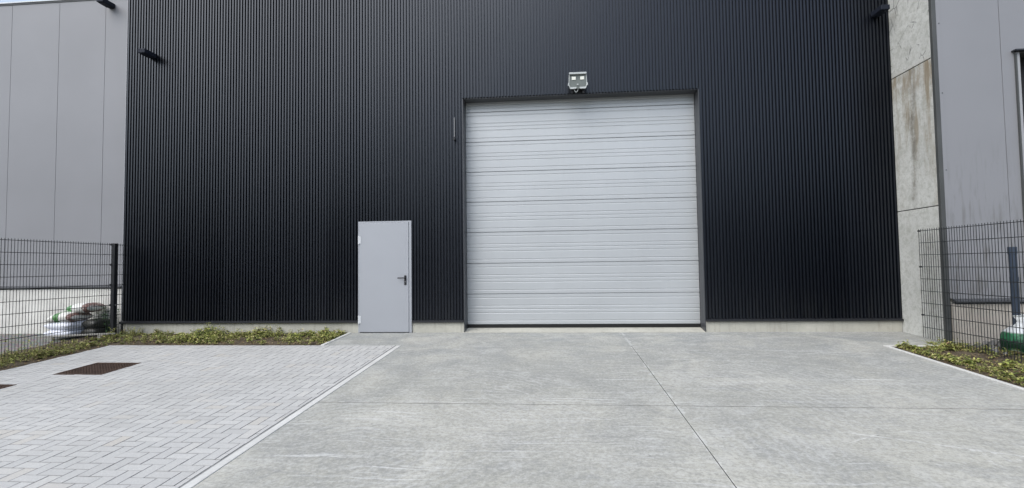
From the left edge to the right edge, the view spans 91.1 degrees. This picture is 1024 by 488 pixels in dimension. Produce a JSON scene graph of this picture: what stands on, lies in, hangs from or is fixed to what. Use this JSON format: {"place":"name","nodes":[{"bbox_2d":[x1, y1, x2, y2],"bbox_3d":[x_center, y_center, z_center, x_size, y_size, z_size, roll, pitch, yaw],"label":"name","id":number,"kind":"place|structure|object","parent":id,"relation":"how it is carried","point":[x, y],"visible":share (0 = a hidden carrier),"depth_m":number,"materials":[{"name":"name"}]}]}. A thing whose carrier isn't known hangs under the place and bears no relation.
{"place":"outdoors","nodes":[
{"label":"outdoors","id":0,"kind":"place"},
{"bbox_2d":[0,0,35,2],"label":"sky","id":1,"kind":"structure","parent":0,"point":[1,1],"materials":[{"name":"white"}]},
{"bbox_2d":[0,345,394,487],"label":"paved area","id":2,"kind":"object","parent":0,"point":[60,431],"visible":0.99,"depth_m":5.22,"materials":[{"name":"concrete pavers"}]},
{"bbox_2d":[0,384,16,388],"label":"drain grating","id":3,"kind":"object","parent":2,"relation":"on","point":[2,386],"visible":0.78,"depth_m":6.14,"materials":[{"name":"metal"}]},
{"bbox_2d":[54,362,139,374],"bbox_3d":[-5.697,1.766,6.941,0.684,0.104,0.639,-1,0,5],"label":"drain grating","id":4,"kind":"object","parent":2,"relation":"on","point":[99,368],"visible":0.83,"depth_m":6.92,"materials":[{"name":"metal"}]},
{"bbox_2d":[0,334,987,353],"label":"ground","id":5,"kind":"structure","parent":0,"point":[39,341],"depth_m":9.25,"materials":[{"name":"grey concrete"}]},
{"bbox_2d":[0,0,127,333],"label":"grey hall","id":6,"kind":"structure","parent":5,"relation":"on","point":[63,67],"depth_m":10.29,"materials":[{"name":"metal"}]},
{"bbox_2d":[96,0,114,8],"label":"wall lamp","id":7,"kind":"object","parent":6,"relation":"attached to","point":[108,4],"visible":1,"depth_m":10.16,"materials":[{"name":"black metal"}]},
{"bbox_2d":[44,328,84,337],"bbox_3d":[-8.390,1.665,9.550,0.500,0.180,0.660,-1,-2,1],"label":"sack","id":8,"kind":"object","parent":5,"relation":"on","point":[63,333],"visible":0.31,"depth_m":9.28,"materials":[{"name":"white plastic"}]},
{"bbox_2d":[44,319,88,329],"bbox_3d":[-8.390,1.529,9.576,0.520,0.178,0.660,-1,-2,8],"label":"sack","id":9,"kind":"object","parent":8,"relation":"on","point":[53,326],"visible":0.53,"depth_m":9.30,"materials":[{"name":"white plastic"}]},
{"bbox_2d":[45,312,93,322],"bbox_3d":[-8.409,1.379,9.563,0.470,0.206,0.600,-5,-2,-3],"label":"sack","id":10,"kind":"object","parent":9,"relation":"on","point":[67,318],"visible":0.62,"depth_m":9.34,"materials":[{"name":"white plastic"}]},
{"bbox_2d":[64,302,105,312],"bbox_3d":[-8.269,1.233,9.738,0.450,0.200,0.540,-6,-2,-4],"label":"sack","id":11,"kind":"object","parent":10,"relation":"on","point":[92,309],"visible":0.69,"depth_m":9.55,"materials":[{"name":"white plastic"}]},
{"bbox_2d":[181,346,399,487],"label":"driveway edging","id":12,"kind":"object","parent":5,"relation":"on","point":[217,467],"visible":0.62,"depth_m":4.48,"materials":[{"name":"grey concrete"}]},
{"bbox_2d":[119,0,903,333],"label":"warehouse","id":13,"kind":"structure","parent":5,"relation":"on","point":[293,166],"depth_m":9.43,"materials":[{"name":"black metal"}]},
{"bbox_2d":[138,48,155,58],"bbox_3d":[-7.144,-3.732,9.861,0.144,0.104,0.320,-1,-2,5],"label":"wall lamp","id":14,"kind":"object","parent":13,"relation":"attached to","point":[146,53],"visible":1,"depth_m":9.79,"materials":[{"name":"black metal"}]},
{"bbox_2d":[358,221,411,332],"bbox_3d":[-2.378,0.610,9.388,1.020,2.081,0.150,-1,-2,5],"label":"side door","id":15,"kind":"structure","parent":13,"relation":"in","point":[384,247],"depth_m":9.38,"materials":[{"name":"silver metal"}]},
{"bbox_2d":[568,72,587,94],"bbox_3d":[1.195,-2.915,9.141,0.356,0.350,0.208,-1,-2,5],"label":"floodlight","id":16,"kind":"object","parent":13,"relation":"attached to","point":[577,83],"visible":1,"depth_m":9.08,"materials":[{"name":"grey plastic"}]},
{"bbox_2d":[871,4,889,17],"bbox_3d":[6.380,-4.038,8.722,0.144,0.104,0.320,-1,-2,5],"label":"wall lamp","id":17,"kind":"object","parent":13,"relation":"attached to","point":[880,10],"visible":1,"depth_m":8.64,"materials":[{"name":"black metal"}]},
{"bbox_2d":[464,327,704,332],"bbox_3d":[1.290,1.592,9.244,4.314,0.116,0.415,-1,-2,5],"label":"threshold","id":18,"kind":"object","parent":5,"relation":"on","point":[579,329],"visible":0.64,"depth_m":9.18,"materials":[{"name":"beige concrete"}]},
{"bbox_2d":[888,0,954,340],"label":"concrete wall","id":19,"kind":"structure","parent":5,"relation":"on","point":[914,130],"depth_m":8.25,"materials":[{"name":"grey concrete"}]},
{"bbox_2d":[883,345,1023,390],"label":"bed edging","id":20,"kind":"object","parent":5,"relation":"on","point":[964,370],"visible":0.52,"depth_m":6.18,"materials":[{"name":"grey concrete"}]},
{"bbox_2d":[928,0,1023,344],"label":"grey hall","id":21,"kind":"structure","parent":5,"relation":"on","point":[977,56],"depth_m":7.71,"materials":[{"name":"metal"}]},
{"bbox_2d":[1020,58,1023,121],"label":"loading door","id":22,"kind":"structure","parent":21,"relation":"in","point":[1021,59],"depth_m":7.93,"materials":[{"name":"black metal"}]},
{"bbox_2d":[0,333,1023,387],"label":"soil","id":23,"kind":"structure","parent":0,"point":[275,342],"depth_m":7.86,"materials":[{"name":"brown soil"}]},
{"bbox_2d":[0,238,128,357],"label":"wire fence","id":24,"kind":"object","parent":23,"relation":"on","point":[114,284],"visible":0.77,"depth_m":8.66,"materials":[{"name":"black metal"}]},
{"bbox_2d":[35,333,115,341],"bbox_3d":[-8.026,1.717,9.262,1.200,0.105,0.070,0,-3,-19],"label":"board","id":25,"kind":"object","parent":23,"relation":"on","point":[49,338],"visible":0.76,"depth_m":9.18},
{"bbox_2d":[82,327,109,335],"bbox_3d":[-7.987,1.668,9.677,0.280,0.175,0.460,-1,-2,0],"label":"sack","id":26,"kind":"object","parent":23,"relation":"on","point":[101,329],"visible":0.33,"depth_m":9.50,"materials":[{"name":"black plastic"}]},
{"bbox_2d":[82,318,109,327],"bbox_3d":[-7.989,1.519,9.693,0.300,0.173,0.440,-1,-2,10],"label":"sack","id":27,"kind":"object","parent":26,"relation":"on","point":[93,323],"visible":0.63,"depth_m":9.54,"materials":[{"name":"black plastic"}]},
{"bbox_2d":[94,306,121,335],"bbox_3d":[-7.860,1.473,9.721,0.466,0.577,0.420,-1,-2,5],"label":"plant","id":28,"kind":"object","parent":23,"relation":"on","point":[106,317],"visible":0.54,"depth_m":9.70,"materials":[{"name":"green plant"}]},
{"bbox_2d":[0,322,346,367],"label":"weeds","id":29,"kind":"object","parent":23,"relation":"on","point":[214,335],"visible":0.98,"depth_m":8.91,"materials":[{"name":"green plant"}]},
{"bbox_2d":[321,332,350,344],"bbox_3d":[-3.072,1.715,8.824,0.057,0.172,1.120,-1,-2,5],"label":"apron edging","id":30,"kind":"object","parent":23,"relation":"on","point":[328,342],"visible":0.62,"depth_m":8.80,"materials":[{"name":"grey concrete"}]},
{"bbox_2d":[1,337,1023,381],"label":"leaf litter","id":31,"kind":"object","parent":23,"relation":"on","point":[321,343],"visible":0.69,"depth_m":7.62,"materials":[{"name":"brown plant"}]},
{"bbox_2d":[895,336,1023,385],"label":"weeds","id":32,"kind":"object","parent":23,"relation":"on","point":[956,360],"visible":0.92,"depth_m":6.66,"materials":[{"name":"green plant"}]},
{"bbox_2d":[917,219,1023,362],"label":"wire fence","id":33,"kind":"object","parent":23,"relation":"on","point":[970,280],"visible":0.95,"depth_m":6.98,"materials":[{"name":"black metal"}]},
{"bbox_2d":[999,314,1023,353],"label":"garden sack","id":34,"kind":"object","parent":23,"relation":"on","point":[1014,332],"visible":0.64,"depth_m":6.92,"materials":[{"name":"green plastic"}]},
{"bbox_2d":[1007,247,1020,324],"bbox_3d":[7.017,0.781,7.010,0.104,1.482,0.102,-1,-2,5],"label":"pipe","id":35,"kind":"object","parent":23,"relation":"on","point":[1015,284],"visible":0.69,"depth_m":6.99,"materials":[{"name":"grey metal"}]},
{"bbox_2d":[193,332,1023,487],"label":"concrete driveway","id":36,"kind":"structure","parent":0,"point":[398,427],"depth_m":4.61,"materials":[{"name":"grey concrete"}]},
{"bbox_2d":[337,347,954,487],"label":"joint filler","id":37,"kind":"object","parent":36,"relation":"on","point":[658,405],"visible":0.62,"depth_m":4.93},
{"bbox_2d":[966,340,1020,354],"bbox_3d":[7.289,1.487,7.185,1.201,0.160,0.766,-1,-2,5],"label":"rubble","id":38,"kind":"object","parent":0,"point":[987,342],"visible":0.34,"depth_m":7.43,"materials":[{"name":"stone"}]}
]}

